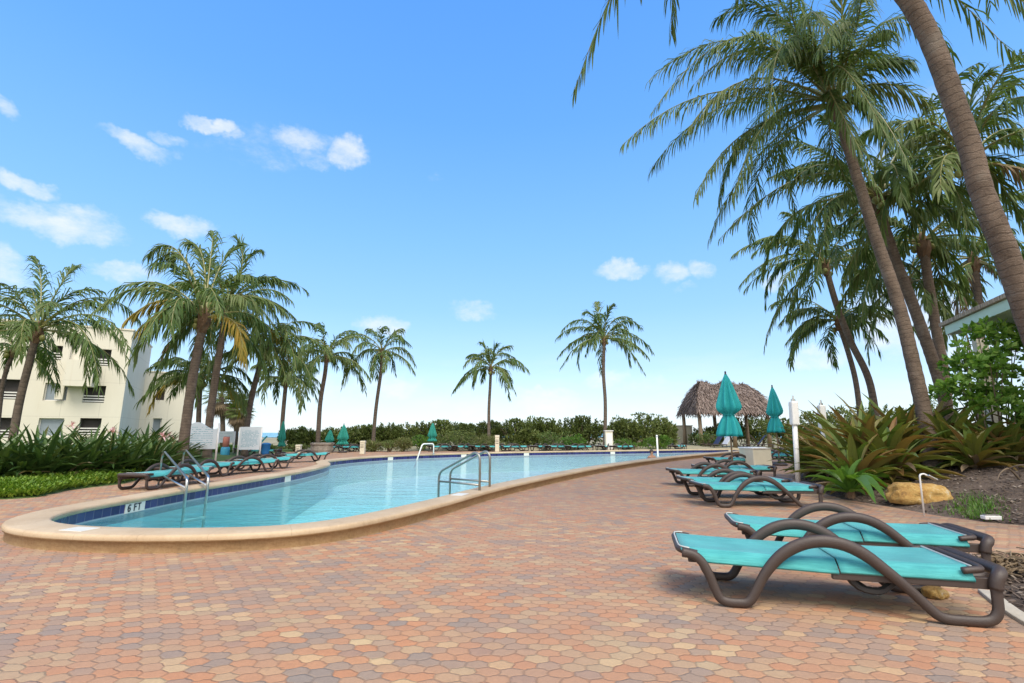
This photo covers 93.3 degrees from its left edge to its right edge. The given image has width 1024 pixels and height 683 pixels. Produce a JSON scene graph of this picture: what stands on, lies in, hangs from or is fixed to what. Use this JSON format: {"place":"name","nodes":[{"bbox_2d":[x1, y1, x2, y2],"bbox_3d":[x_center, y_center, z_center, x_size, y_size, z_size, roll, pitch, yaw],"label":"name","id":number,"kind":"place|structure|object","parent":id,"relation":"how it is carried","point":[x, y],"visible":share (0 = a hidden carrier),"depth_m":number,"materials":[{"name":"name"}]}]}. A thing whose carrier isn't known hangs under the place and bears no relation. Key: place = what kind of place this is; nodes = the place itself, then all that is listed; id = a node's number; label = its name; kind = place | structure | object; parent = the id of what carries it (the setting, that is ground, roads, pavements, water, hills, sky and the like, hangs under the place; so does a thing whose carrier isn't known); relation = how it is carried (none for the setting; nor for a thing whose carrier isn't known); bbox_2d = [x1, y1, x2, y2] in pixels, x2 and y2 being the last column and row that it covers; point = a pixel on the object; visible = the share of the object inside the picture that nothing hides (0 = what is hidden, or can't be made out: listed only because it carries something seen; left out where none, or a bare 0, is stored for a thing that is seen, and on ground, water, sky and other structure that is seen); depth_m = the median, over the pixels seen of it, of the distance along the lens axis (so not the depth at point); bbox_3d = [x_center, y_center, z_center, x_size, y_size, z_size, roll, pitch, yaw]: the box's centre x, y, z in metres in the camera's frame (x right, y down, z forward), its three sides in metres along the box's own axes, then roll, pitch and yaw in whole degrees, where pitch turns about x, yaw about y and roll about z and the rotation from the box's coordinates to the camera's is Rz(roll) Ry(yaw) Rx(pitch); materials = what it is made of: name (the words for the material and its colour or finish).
{"place":"outdoors","nodes":[
{"label":"outdoors","id":0,"kind":"place"},
{"bbox_2d":[0,444,293,498],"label":"planting bed","id":1,"kind":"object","parent":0,"point":[223,457],"depth_m":11.61,"materials":[{"name":"plant"}]},
{"bbox_2d":[0,466,143,497],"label":"ground cover","id":2,"kind":"object","parent":1,"relation":"on","point":[31,484],"visible":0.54,"depth_m":10.07,"materials":[{"name":"green plant"}]},
{"bbox_2d":[119,429,192,468],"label":"crinum lily","id":3,"kind":"object","parent":1,"relation":"on","point":[162,447],"visible":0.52,"depth_m":13.38,"materials":[{"name":"green plant"}]},
{"bbox_2d":[191,311,332,456],"bbox_3d":[-12.742,2.145,24.880,6.439,7.402,6.095,0,-11,0],"label":"coconut palm","id":4,"kind":"object","parent":1,"relation":"on","point":[280,353],"visible":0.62,"depth_m":24.04,"materials":[{"name":"green plant"}]},
{"bbox_2d":[80,453,697,527],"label":"pool water","id":5,"kind":"structure","parent":0,"point":[551,463],"depth_m":12.84,"materials":[{"name":"blue liquid"}]},
{"bbox_2d":[284,470,561,524],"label":"pool floor","id":6,"kind":"structure","parent":0,"point":[352,507],"depth_m":15.79,"materials":[{"name":"paint"}]},
{"bbox_2d":[267,441,738,450],"bbox_3d":[-6.600,9.702,45.083,47.600,0.446,28.400,0,-11,0],"label":"hedge bed","id":7,"kind":"object","parent":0,"point":[414,448],"visible":0.12,"depth_m":33.23,"materials":[{"name":"green plant"}]},
{"bbox_2d":[276,426,322,445],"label":"sea grape bush","id":8,"kind":"object","parent":7,"relation":"on","point":[304,435],"visible":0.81,"depth_m":35.41,"materials":[{"name":"green plant"}]},
{"bbox_2d":[321,426,363,445],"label":"sea grape bush","id":9,"kind":"object","parent":7,"relation":"on","point":[335,433],"visible":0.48,"depth_m":35.87,"materials":[{"name":"green plant"}]},
{"bbox_2d":[338,326,416,440],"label":"coconut palm","id":10,"kind":"object","parent":7,"relation":"on","point":[380,355],"visible":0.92,"depth_m":32.96,"materials":[{"name":"green plant"}]},
{"bbox_2d":[366,422,405,443],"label":"sea grape bush","id":11,"kind":"object","parent":7,"relation":"on","point":[382,432],"visible":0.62,"depth_m":36.82,"materials":[{"name":"green plant"}]},
{"bbox_2d":[391,420,439,445],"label":"sea grape bush","id":12,"kind":"object","parent":7,"relation":"on","point":[414,430],"visible":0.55,"depth_m":36.91,"materials":[{"name":"green plant"}]},
{"bbox_2d":[420,419,462,445],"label":"sea grape bush","id":13,"kind":"object","parent":7,"relation":"on","point":[443,425],"visible":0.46,"depth_m":37.05,"materials":[{"name":"green plant"}]},
{"bbox_2d":[434,429,475,449],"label":"bush","id":14,"kind":"object","parent":7,"relation":"on","point":[455,436],"visible":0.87,"depth_m":32.64,"materials":[{"name":"green plant"}]},
{"bbox_2d":[467,420,506,443],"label":"sea grape bush","id":15,"kind":"object","parent":7,"relation":"on","point":[481,428],"visible":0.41,"depth_m":37.02,"materials":[{"name":"green plant"}]},
{"bbox_2d":[451,341,529,440],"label":"coconut palm","id":16,"kind":"object","parent":7,"relation":"on","point":[505,377],"visible":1,"depth_m":34.94,"materials":[{"name":"green plant"}]},
{"bbox_2d":[492,417,542,445],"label":"sea grape bush","id":17,"kind":"object","parent":7,"relation":"on","point":[514,432],"visible":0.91,"depth_m":36.00,"materials":[{"name":"green plant"}]},
{"bbox_2d":[539,417,586,445],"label":"sea grape bush","id":18,"kind":"object","parent":7,"relation":"on","point":[556,428],"visible":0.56,"depth_m":36.88,"materials":[{"name":"green plant"}]},
{"bbox_2d":[563,415,602,445],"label":"sea grape bush","id":19,"kind":"object","parent":7,"relation":"on","point":[593,431],"visible":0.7,"depth_m":37.09,"materials":[{"name":"green plant"}]},
{"bbox_2d":[555,301,654,444],"bbox_3d":[6.811,2.157,34.882,6.228,11.097,6.553,-7,-12,31],"label":"coconut palm","id":20,"kind":"object","parent":7,"relation":"on","point":[600,333],"visible":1,"depth_m":34.84,"materials":[{"name":"green plant"}]},
{"bbox_2d":[607,415,644,445],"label":"sea grape bush","id":21,"kind":"object","parent":7,"relation":"on","point":[619,426],"visible":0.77,"depth_m":36.00,"materials":[{"name":"green plant"}]},
{"bbox_2d":[624,412,675,445],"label":"sea grape bush","id":22,"kind":"object","parent":7,"relation":"on","point":[648,432],"visible":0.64,"depth_m":36.49,"materials":[{"name":"green plant"}]},
{"bbox_2d":[0,451,1023,682],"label":"patio","id":23,"kind":"structure","parent":0,"point":[596,578],"depth_m":3.36,"materials":[{"name":"orange brick"}]},
{"bbox_2d":[0,438,55,477],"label":"crinum lily","id":24,"kind":"object","parent":23,"relation":"on","point":[7,452],"visible":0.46,"depth_m":10.47,"materials":[{"name":"green plant"}]},
{"bbox_2d":[0,326,62,427],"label":"coconut palm","id":25,"kind":"object","parent":23,"relation":"on","point":[8,355],"visible":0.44,"depth_m":23.09,"materials":[{"name":"green plant"}]},
{"bbox_2d":[0,437,83,476],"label":"crinum lily","id":26,"kind":"object","parent":23,"relation":"on","point":[22,459],"visible":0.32,"depth_m":10.57,"materials":[{"name":"green plant"}]},
{"bbox_2d":[0,420,100,476],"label":"crinum lily","id":27,"kind":"object","parent":23,"relation":"on","point":[52,446],"visible":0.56,"depth_m":10.86,"materials":[{"name":"green plant"}]},
{"bbox_2d":[11,430,121,473],"bbox_3d":[-10.543,2.766,11.516,2.092,1.278,2.239,7,-13,-34],"label":"crinum lily","id":28,"kind":"object","parent":23,"relation":"on","point":[82,454],"visible":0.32,"depth_m":11.44,"materials":[{"name":"green plant"}]},
{"bbox_2d":[0,255,142,440],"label":"coconut palm","id":29,"kind":"object","parent":23,"relation":"on","point":[35,333],"visible":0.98,"depth_m":20.28,"materials":[{"name":"green plant"}]},
{"bbox_2d":[41,425,142,480],"bbox_3d":[-10.362,2.750,11.901,2.241,1.451,2.304,5,-12,-24],"label":"crinum lily","id":30,"kind":"object","parent":23,"relation":"on","point":[96,453],"visible":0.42,"depth_m":11.70,"materials":[{"name":"green plant"}]},
{"bbox_2d":[73,427,159,472],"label":"crinum lily","id":31,"kind":"object","parent":23,"relation":"on","point":[113,431],"visible":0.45,"depth_m":12.19,"materials":[{"name":"green plant"}]},
{"bbox_2d":[96,433,174,471],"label":"crinum lily","id":32,"kind":"object","parent":23,"relation":"on","point":[137,454],"visible":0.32,"depth_m":12.80,"materials":[{"name":"green plant"}]},
{"bbox_2d":[117,463,213,489],"bbox_3d":[-7.861,3.049,11.080,0.727,0.510,2.020,-1,-11,8],"label":"sun lounger","id":33,"kind":"object","parent":23,"relation":"on","point":[147,475],"visible":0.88,"depth_m":10.74,"materials":[{"name":"teal fabric"}]},
{"bbox_2d":[146,433,201,466],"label":"crinum lily","id":34,"kind":"object","parent":23,"relation":"on","point":[175,447],"visible":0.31,"depth_m":15.97,"materials":[{"name":"green plant"}]},
{"bbox_2d":[155,450,209,527],"bbox_3d":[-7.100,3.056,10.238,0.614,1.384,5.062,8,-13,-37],"label":"pool ladder","id":35,"kind":"object","parent":23,"relation":"on","point":[185,487],"visible":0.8,"depth_m":8.73,"materials":[{"name":"metal"}]},
{"bbox_2d":[89,230,289,462],"bbox_3d":[-11.598,-0.190,17.774,5.739,9.382,6.126,-5,-12,27],"label":"coconut palm","id":36,"kind":"object","parent":23,"relation":"on","point":[198,311],"visible":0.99,"depth_m":17.62,"materials":[{"name":"green plant"}]},
{"bbox_2d":[133,350,251,454],"bbox_3d":[-15.565,3.004,23.851,5.206,5.356,4.824,0,-11,0],"label":"coconut palm","id":37,"kind":"object","parent":23,"relation":"on","point":[175,378],"visible":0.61,"depth_m":23.71,"materials":[{"name":"green plant"}]},
{"bbox_2d":[154,459,234,481],"bbox_3d":[-8.418,3.392,12.898,0.727,0.510,2.020,-2,-11,10],"label":"sun lounger","id":38,"kind":"object","parent":23,"relation":"on","point":[215,464],"visible":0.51,"depth_m":13.13,"materials":[{"name":"teal fabric"}]},
{"bbox_2d":[189,422,219,460],"bbox_3d":[-11.919,3.913,18.597,1.230,1.596,0.065,0,-11,0],"label":"notice board","id":39,"kind":"object","parent":23,"relation":"on","point":[204,434],"visible":0.91,"depth_m":18.62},
{"bbox_2d":[202,384,239,446],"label":"cabbage palm","id":40,"kind":"object","parent":23,"relation":"on","point":[220,408],"visible":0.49,"depth_m":30.47,"materials":[{"name":"green plant"}]},
{"bbox_2d":[150,234,309,457],"bbox_3d":[-13.436,-0.303,21.733,6.592,11.065,6.090,0,-11,0],"label":"coconut palm","id":41,"kind":"object","parent":23,"relation":"on","point":[219,347],"visible":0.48,"depth_m":22.32,"materials":[{"name":"green plant"}]},
{"bbox_2d":[222,401,257,429],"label":"cabbage palm","id":42,"kind":"object","parent":23,"relation":"on","point":[233,422],"visible":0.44,"depth_m":29.26,"materials":[{"name":"green plant"}]},
{"bbox_2d":[207,456,279,474],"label":"sun lounger","id":43,"kind":"object","parent":23,"relation":"on","point":[245,461],"visible":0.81,"depth_m":14.57,"materials":[{"name":"teal fabric"}]},
{"bbox_2d":[236,427,262,458],"bbox_3d":[-12.216,4.719,22.516,1.095,1.463,0.065,0,-11,0],"label":"notice board","id":44,"kind":"object","parent":23,"relation":"on","point":[249,438],"visible":0.99,"depth_m":22.53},
{"bbox_2d":[225,453,293,470],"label":"sun lounger","id":45,"kind":"object","parent":23,"relation":"on","point":[282,458],"visible":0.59,"depth_m":16.27,"materials":[{"name":"teal fabric"}]},
{"bbox_2d":[250,358,320,448],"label":"coconut palm","id":46,"kind":"object","parent":23,"relation":"on","point":[294,382],"visible":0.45,"depth_m":32.58,"materials":[{"name":"green plant"}]},
{"bbox_2d":[276,449,329,462],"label":"sun lounger","id":47,"kind":"object","parent":23,"relation":"on","point":[296,454],"visible":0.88,"depth_m":19.94,"materials":[{"name":"teal fabric"}]},
{"bbox_2d":[310,442,334,452],"bbox_3d":[-11.579,6.479,29.528,1.419,0.600,1.407,0,-11,0],"label":"stone planter","id":48,"kind":"object","parent":23,"relation":"on","point":[321,447],"visible":0.88,"depth_m":28.97,"materials":[{"name":"beige stone"}]},
{"bbox_2d":[280,322,371,442],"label":"coconut palm","id":49,"kind":"object","parent":48,"relation":"in","point":[346,363],"visible":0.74,"depth_m":30.04,"materials":[{"name":"green plant"}]},
{"bbox_2d":[1,449,738,552],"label":"pool coping","id":50,"kind":"object","parent":23,"relation":"on","point":[40,529],"visible":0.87,"depth_m":5.52,"materials":[{"name":"stone"}]},
{"bbox_2d":[104,455,670,527],"bbox_3d":[1.045,6.122,20.598,12.270,1.695,32.656,-7,-13,34],"label":"pool basin","id":51,"kind":"object","parent":23,"relation":"in","point":[228,523],"visible":0.12,"depth_m":11.76,"materials":[{"name":"paint"}]},
{"bbox_2d":[54,450,736,525],"bbox_3d":[1.045,5.158,20.780,12.274,0.278,32.660,-7,-13,34],"label":"pool tile band","id":52,"kind":"object","parent":51,"relation":"attached to","point":[97,516],"visible":0.32,"depth_m":10.23,"materials":[{"name":"blue tile"}]},
{"bbox_2d":[437,450,490,496],"bbox_3d":[-0.922,2.833,9.252,1.340,1.458,0.695,-7,-13,34],"label":"pool ladder","id":53,"kind":"object","parent":23,"relation":"on","point":[479,480],"visible":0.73,"depth_m":9.32,"materials":[{"name":"metal"}]},
{"bbox_2d":[665,462,760,486],"bbox_3d":[4.671,3.088,11.284,2.020,0.510,0.727,0,-11,0],"label":"sun lounger","id":54,"kind":"object","parent":23,"relation":"on","point":[706,470],"visible":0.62,"depth_m":11.03,"materials":[{"name":"teal fabric"}]},
{"bbox_2d":[716,371,742,460],"bbox_3d":[6.340,2.349,14.082,0.751,2.998,0.743,-2,-11,10],"label":"closed umbrella","id":55,"kind":"object","parent":23,"relation":"on","point":[728,405],"visible":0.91,"depth_m":14.01,"materials":[{"name":"teal fabric"}]},
{"bbox_2d":[691,459,776,476],"bbox_3d":[5.753,3.329,12.566,2.020,0.510,0.727,0,-11,-2],"label":"sun lounger","id":56,"kind":"object","parent":23,"relation":"on","point":[731,464],"visible":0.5,"depth_m":12.30,"materials":[{"name":"teal fabric"}]},
{"bbox_2d":[676,468,794,499],"bbox_3d":[4.199,2.686,9.153,2.020,0.510,0.727,0,-11,1],"label":"sun lounger","id":57,"kind":"object","parent":23,"relation":"on","point":[708,478],"visible":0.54,"depth_m":9.06,"materials":[{"name":"teal fabric"}]},
{"bbox_2d":[738,447,771,468],"bbox_3d":[8.286,3.960,16.455,0.753,0.710,0.753,2,-11,-12],"label":"towel bin","id":58,"kind":"object","parent":23,"relation":"on","point":[758,455],"visible":0.63,"depth_m":16.16,"materials":[{"name":"beige plastic"}]},
{"bbox_2d":[689,472,824,507],"bbox_3d":[4.110,2.505,8.192,2.019,0.510,0.727,0,-11,2],"label":"sun lounger","id":59,"kind":"object","parent":23,"relation":"on","point":[771,487],"visible":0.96,"depth_m":7.91,"materials":[{"name":"teal fabric"}]},
{"bbox_2d":[766,385,787,465],"bbox_3d":[9.948,3.132,18.236,0.631,2.997,0.609,-4,-11,19],"label":"closed umbrella","id":60,"kind":"object","parent":23,"relation":"on","point":[774,410],"visible":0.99,"depth_m":18.16,"materials":[{"name":"teal fabric"}]},
{"bbox_2d":[788,395,800,481],"bbox_3d":[6.678,2.310,11.369,0.224,2.075,0.170,0,-11,0],"label":"post lamp","id":61,"kind":"object","parent":23,"relation":"on","point":[793,413],"visible":0.97,"depth_m":11.36,"materials":[{"name":"white plastic"}]},
{"bbox_2d":[571,0,1023,345],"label":"coconut palm","id":62,"kind":"object","parent":23,"relation":"on","point":[1000,238],"visible":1,"depth_m":6.18,"materials":[{"name":"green plant"}]},
{"bbox_2d":[671,519,1007,626],"bbox_3d":[2.257,1.636,3.577,2.019,0.510,0.727,-3,-11,14],"label":"sun lounger","id":63,"kind":"object","parent":23,"relation":"on","point":[887,568],"visible":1,"depth_m":3.33,"materials":[{"name":"teal fabric"}]},
{"bbox_2d":[724,502,994,576],"bbox_3d":[3.112,1.814,4.523,2.019,0.510,0.727,-3,-11,15],"label":"sun lounger","id":64,"kind":"object","parent":23,"relation":"on","point":[853,526],"visible":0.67,"depth_m":4.26,"materials":[{"name":"teal fabric"}]},
{"bbox_2d":[771,447,1023,524],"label":"planting bed","id":65,"kind":"object","parent":23,"relation":"on","point":[986,486],"depth_m":8.13,"materials":[{"name":"brown soil"}]},
{"bbox_2d":[620,0,950,468],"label":"coconut palm","id":66,"kind":"object","parent":65,"relation":"on","point":[797,52],"visible":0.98,"depth_m":12.52,"materials":[{"name":"green plant"}]},
{"bbox_2d":[774,414,851,473],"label":"bronze lily","id":67,"kind":"object","parent":65,"relation":"on","point":[808,444],"visible":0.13,"depth_m":11.86,"materials":[{"name":"green plant"}]},
{"bbox_2d":[730,208,922,419],"bbox_3d":[13.847,-0.812,21.684,6.934,11.633,7.334,-6,-12,27],"label":"coconut palm","id":68,"kind":"object","parent":65,"relation":"on","point":[836,257],"visible":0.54,"depth_m":21.84,"materials":[{"name":"green plant"}]},
{"bbox_2d":[768,278,918,415],"bbox_3d":[15.730,1.052,23.177,5.541,8.526,5.703,-5,-12,25],"label":"coconut palm","id":69,"kind":"object","parent":65,"relation":"on","point":[806,330],"visible":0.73,"depth_m":23.37,"materials":[{"name":"green plant"}]},
{"bbox_2d":[806,458,890,502],"bbox_3d":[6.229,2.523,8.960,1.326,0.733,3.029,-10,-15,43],"label":"bromeliad","id":70,"kind":"object","parent":65,"relation":"on","point":[846,478],"visible":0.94,"depth_m":8.74,"materials":[{"name":"green plant"}]},
{"bbox_2d":[794,430,917,494],"bbox_3d":[6.846,2.387,9.642,1.961,1.311,1.903,0,-11,0],"label":"bronze lily","id":71,"kind":"object","parent":65,"relation":"on","point":[850,455],"visible":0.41,"depth_m":9.38,"materials":[{"name":"green plant"}]},
{"bbox_2d":[781,401,944,483],"bbox_3d":[7.753,2.212,10.660,3.110,1.869,2.934,0,-11,0],"label":"bronze lily","id":72,"kind":"object","parent":65,"relation":"on","point":[869,422],"visible":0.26,"depth_m":10.67,"materials":[{"name":"green plant"}]},
{"bbox_2d":[718,62,1023,422],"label":"coconut palm","id":73,"kind":"object","parent":65,"relation":"on","point":[815,170],"visible":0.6,"depth_m":15.54,"materials":[{"name":"green plant"}]},
{"bbox_2d":[811,393,931,452],"bbox_3d":[9.303,2.299,12.428,3.200,2.116,3.247,-7,-13,34],"label":"bronze lily","id":74,"kind":"object","parent":65,"relation":"on","point":[887,416],"visible":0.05,"depth_m":11.75,"materials":[{"name":"green plant"}]},
{"bbox_2d":[820,403,965,481],"bbox_3d":[7.913,2.141,10.181,2.583,1.715,2.424,3,-11,-16],"label":"bronze lily","id":75,"kind":"object","parent":65,"relation":"on","point":[907,444],"visible":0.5,"depth_m":9.77,"materials":[{"name":"green plant"}]},
{"bbox_2d":[839,392,977,463],"bbox_3d":[9.660,2.182,12.010,3.145,2.028,3.119,4,-11,-18],"label":"bronze lily","id":76,"kind":"object","parent":65,"relation":"on","point":[910,416],"visible":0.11,"depth_m":11.60,"materials":[{"name":"green plant"}]},
{"bbox_2d":[846,242,977,367],"bbox_3d":[16.477,0.315,19.408,3.697,8.590,5.708,0,-11,0],"label":"coconut palm","id":77,"kind":"object","parent":65,"relation":"on","point":[879,305],"visible":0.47,"depth_m":19.64,"materials":[{"name":"green plant"}]},
{"bbox_2d":[801,463,1023,605],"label":"mulch chips","id":78,"kind":"object","parent":65,"relation":"on","point":[1021,593],"visible":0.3,"depth_m":7.64,"materials":[{"name":"brown wood"}]},
{"bbox_2d":[885,482,953,504],"bbox_3d":[6.721,2.511,8.025,0.950,0.322,0.526,-1,-11,4],"label":"boulder","id":79,"kind":"object","parent":65,"relation":"on","point":[907,493],"visible":0.87,"depth_m":7.84,"materials":[{"name":"yellow stone"}]},
{"bbox_2d":[829,152,1023,403],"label":"coconut palm","id":80,"kind":"object","parent":65,"relation":"on","point":[924,251],"visible":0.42,"depth_m":18.30,"materials":[{"name":"green plant"}]},
{"bbox_2d":[841,49,1023,293],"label":"coconut palm","id":81,"kind":"object","parent":65,"relation":"on","point":[950,168],"visible":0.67,"depth_m":13.66,"materials":[{"name":"green plant"}]},
{"bbox_2d":[875,191,1023,418],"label":"coconut palm","id":82,"kind":"object","parent":65,"relation":"on","point":[975,280],"visible":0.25,"depth_m":21.80,"materials":[{"name":"green plant"}]},
{"bbox_2d":[905,403,1015,469],"bbox_3d":[9.998,2.105,10.990,2.548,1.557,2.700,0,-11,0],"label":"bronze lily","id":83,"kind":"object","parent":65,"relation":"on","point":[938,426],"visible":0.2,"depth_m":10.68,"materials":[{"name":"green plant"}]},
{"bbox_2d":[930,489,1018,522],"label":"grass tuft","id":84,"kind":"object","parent":65,"relation":"on","point":[978,504],"visible":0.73,"depth_m":7.13,"materials":[{"name":"green plant"}]},
{"bbox_2d":[928,315,1023,428],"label":"leafy shrub","id":85,"kind":"object","parent":65,"relation":"on","point":[985,367],"visible":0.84,"depth_m":11.09,"materials":[{"name":"green plant"}]},
{"bbox_2d":[930,418,1023,471],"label":"bronze lily","id":86,"kind":"object","parent":65,"relation":"on","point":[974,452],"visible":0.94,"depth_m":9.74,"materials":[{"name":"green plant"}]},
{"bbox_2d":[931,407,1023,460],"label":"bronze lily","id":87,"kind":"object","parent":65,"relation":"on","point":[999,431],"visible":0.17,"depth_m":10.26,"materials":[{"name":"green plant"}]},
{"bbox_2d":[961,418,1023,461],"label":"bronze lily","id":88,"kind":"object","parent":65,"relation":"on","point":[1013,432],"visible":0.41,"depth_m":9.82,"materials":[{"name":"green plant"}]},
{"bbox_2d":[920,585,949,599],"bbox_3d":[3.126,1.855,3.582,0.162,0.070,0.129,0,-11,0],"label":"boulder","id":89,"kind":"object","parent":23,"relation":"on","point":[936,592],"visible":0.99,"depth_m":3.54,"materials":[{"name":"yellow stone"}]},
{"bbox_2d":[939,293,1014,426],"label":"pavilion","id":90,"kind":"structure","parent":23,"relation":"on","point":[993,309],"depth_m":12.06,"materials":[{"name":"white paint"}]},
{"bbox_2d":[978,589,1023,624],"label":"bed edging","id":91,"kind":"object","parent":23,"relation":"on","point":[1014,612],"visible":0.5,"depth_m":3.27,"materials":[{"name":"concrete"}]},
{"bbox_2d":[1004,558,1023,611],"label":"soil bed","id":92,"kind":"object","parent":23,"relation":"on","point":[1014,597],"visible":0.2,"depth_m":3.67,"materials":[{"name":"brown soil"}]},
{"bbox_2d":[968,547,1023,576],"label":"dry brush","id":93,"kind":"object","parent":92,"relation":"on","point":[1013,562],"visible":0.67,"depth_m":4.12,"materials":[{"name":"brown plant"}]},
{"bbox_2d":[0,0,1023,432],"label":"sky","id":94,"kind":"structure","parent":0,"point":[430,170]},
{"bbox_2d":[218,437,816,447],"bbox_3d":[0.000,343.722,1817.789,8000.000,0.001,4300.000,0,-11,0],"label":"ground","id":95,"kind":"structure","parent":0,"point":[270,439],"depth_m":67.03,"materials":[{"name":"green plant"}]},
{"bbox_2d":[0,319,152,444],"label":"apartment building","id":96,"kind":"structure","parent":95,"relation":"on","point":[44,408],"depth_m":40.38,"materials":[{"name":"beige paint"}]},
{"bbox_2d":[39,418,63,435],"bbox_3d":[-37.634,7.013,39.526,1.549,1.459,0.100,6,-12,-28],"label":"window","id":97,"kind":"structure","parent":96,"relation":"in","point":[53,423],"depth_m":39.52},
{"bbox_2d":[78,418,101,434],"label":"window","id":98,"kind":"structure","parent":96,"relation":"in","point":[86,424],"depth_m":40.79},
{"bbox_2d":[82,386,105,402],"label":"balcony","id":99,"kind":"structure","parent":96,"relation":"in","point":[90,398],"depth_m":41.23,"materials":[{"name":"white metal"}]},
{"bbox_2d":[137,370,185,442],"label":"wing","id":100,"kind":"structure","parent":95,"relation":"on","point":[162,413],"depth_m":50.34,"materials":[{"name":"beige paint"}]},
{"bbox_2d":[676,379,780,447],"bbox_3d":[17.642,5.916,40.395,6.909,5.738,5.949,0,-11,0],"label":"thatched hut","id":101,"kind":"object","parent":95,"relation":"on","point":[699,399],"visible":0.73,"depth_m":39.13,"materials":[{"name":"brown wood"}]},
{"bbox_2d":[741,415,786,445],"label":"sea grape bush","id":102,"kind":"object","parent":95,"relation":"on","point":[759,424],"visible":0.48,"depth_m":42.77,"materials":[{"name":"green plant"}]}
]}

